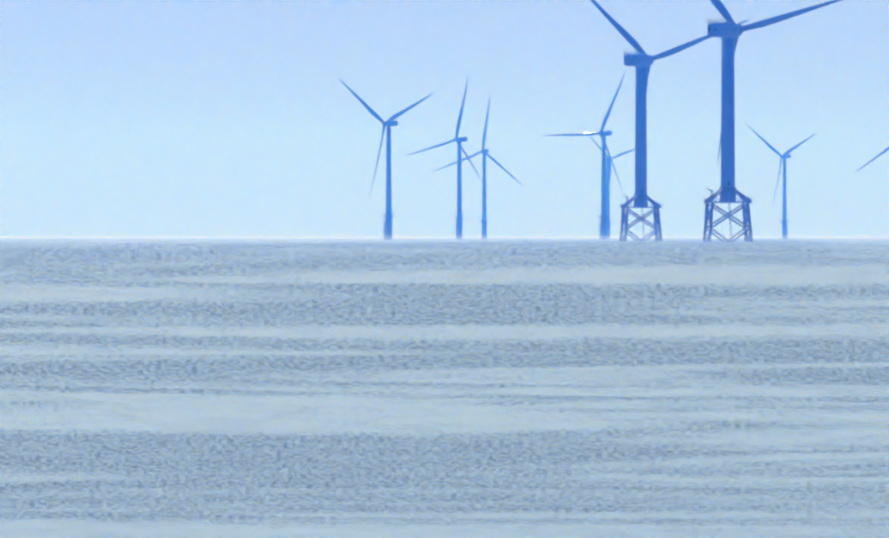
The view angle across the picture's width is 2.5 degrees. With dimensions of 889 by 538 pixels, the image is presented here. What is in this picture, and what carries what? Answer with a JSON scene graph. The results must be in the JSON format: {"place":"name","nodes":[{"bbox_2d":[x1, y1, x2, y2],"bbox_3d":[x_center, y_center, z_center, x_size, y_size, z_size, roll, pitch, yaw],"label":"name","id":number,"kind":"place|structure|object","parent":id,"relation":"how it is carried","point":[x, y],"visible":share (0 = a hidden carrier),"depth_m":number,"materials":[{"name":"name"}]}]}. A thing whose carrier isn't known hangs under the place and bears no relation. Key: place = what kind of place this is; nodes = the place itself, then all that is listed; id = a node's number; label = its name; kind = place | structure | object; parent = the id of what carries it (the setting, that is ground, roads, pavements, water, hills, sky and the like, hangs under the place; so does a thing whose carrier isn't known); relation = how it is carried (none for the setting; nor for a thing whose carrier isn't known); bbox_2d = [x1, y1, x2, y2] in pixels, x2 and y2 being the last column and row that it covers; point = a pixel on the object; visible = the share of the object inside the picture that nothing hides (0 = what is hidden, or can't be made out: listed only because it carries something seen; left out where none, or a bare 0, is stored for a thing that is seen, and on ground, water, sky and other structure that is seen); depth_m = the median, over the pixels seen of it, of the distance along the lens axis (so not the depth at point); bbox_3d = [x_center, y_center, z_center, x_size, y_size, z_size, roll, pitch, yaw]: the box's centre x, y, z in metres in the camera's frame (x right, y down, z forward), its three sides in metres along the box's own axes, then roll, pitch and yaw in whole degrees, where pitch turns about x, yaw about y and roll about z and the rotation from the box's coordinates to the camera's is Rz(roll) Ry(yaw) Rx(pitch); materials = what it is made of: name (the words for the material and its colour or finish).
{"place":"outdoors","nodes":[
{"label":"outdoors","id":0,"kind":"place"},
{"bbox_2d":[0,238,888,537],"bbox_3d":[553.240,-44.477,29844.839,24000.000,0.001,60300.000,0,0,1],"label":"sea","id":1,"kind":"structure","parent":0,"point":[142,482],"depth_m":263.83,"materials":[{"name":"blue liquid"}]},
{"bbox_2d":[339,79,431,239],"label":"wind turbine","id":2,"kind":"object","parent":1,"relation":"in","point":[387,175],"visible":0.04,"depth_m":15919.27,"materials":[{"name":"paint"}]},
{"bbox_2d":[412,79,482,237],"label":"wind turbine","id":3,"kind":"object","parent":1,"relation":"in","point":[459,162],"visible":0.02,"depth_m":18503.46,"materials":[{"name":"paint"}]},
{"bbox_2d":[434,99,522,238],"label":"wind turbine","id":4,"kind":"object","parent":1,"relation":"in","point":[484,176],"depth_m":21058.97,"materials":[{"name":"paint"}]},
{"bbox_2d":[543,76,623,238],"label":"wind turbine","id":5,"kind":"object","parent":1,"relation":"in","point":[603,176],"visible":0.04,"depth_m":17391.07,"materials":[{"name":"paint"}]},
{"bbox_2d":[582,127,650,238],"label":"wind turbine","id":6,"kind":"object","parent":1,"relation":"in","point":[608,226],"visible":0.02,"depth_m":23192.58,"materials":[{"name":"paint"}]},
{"bbox_2d":[592,0,749,240],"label":"turbine","id":7,"kind":"object","parent":1,"relation":"in","point":[642,105],"visible":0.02,"depth_m":10208.69,"materials":[{"name":"paint"}]},
{"bbox_2d":[703,0,841,241],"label":"turbine","id":8,"kind":"object","parent":1,"relation":"in","point":[732,43],"visible":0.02,"depth_m":8725.61,"materials":[{"name":"paint"}]},
{"bbox_2d":[747,125,813,238],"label":"wind turbine","id":9,"kind":"object","parent":1,"relation":"in","point":[784,206],"visible":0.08,"depth_m":22389.44,"materials":[{"name":"paint"}]},
{"bbox_2d":[856,147,888,171],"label":"wind turbine","id":10,"kind":"object","parent":1,"relation":"in","point":[884,151],"depth_m":16851.81,"materials":[{"name":"paint"}]}
]}

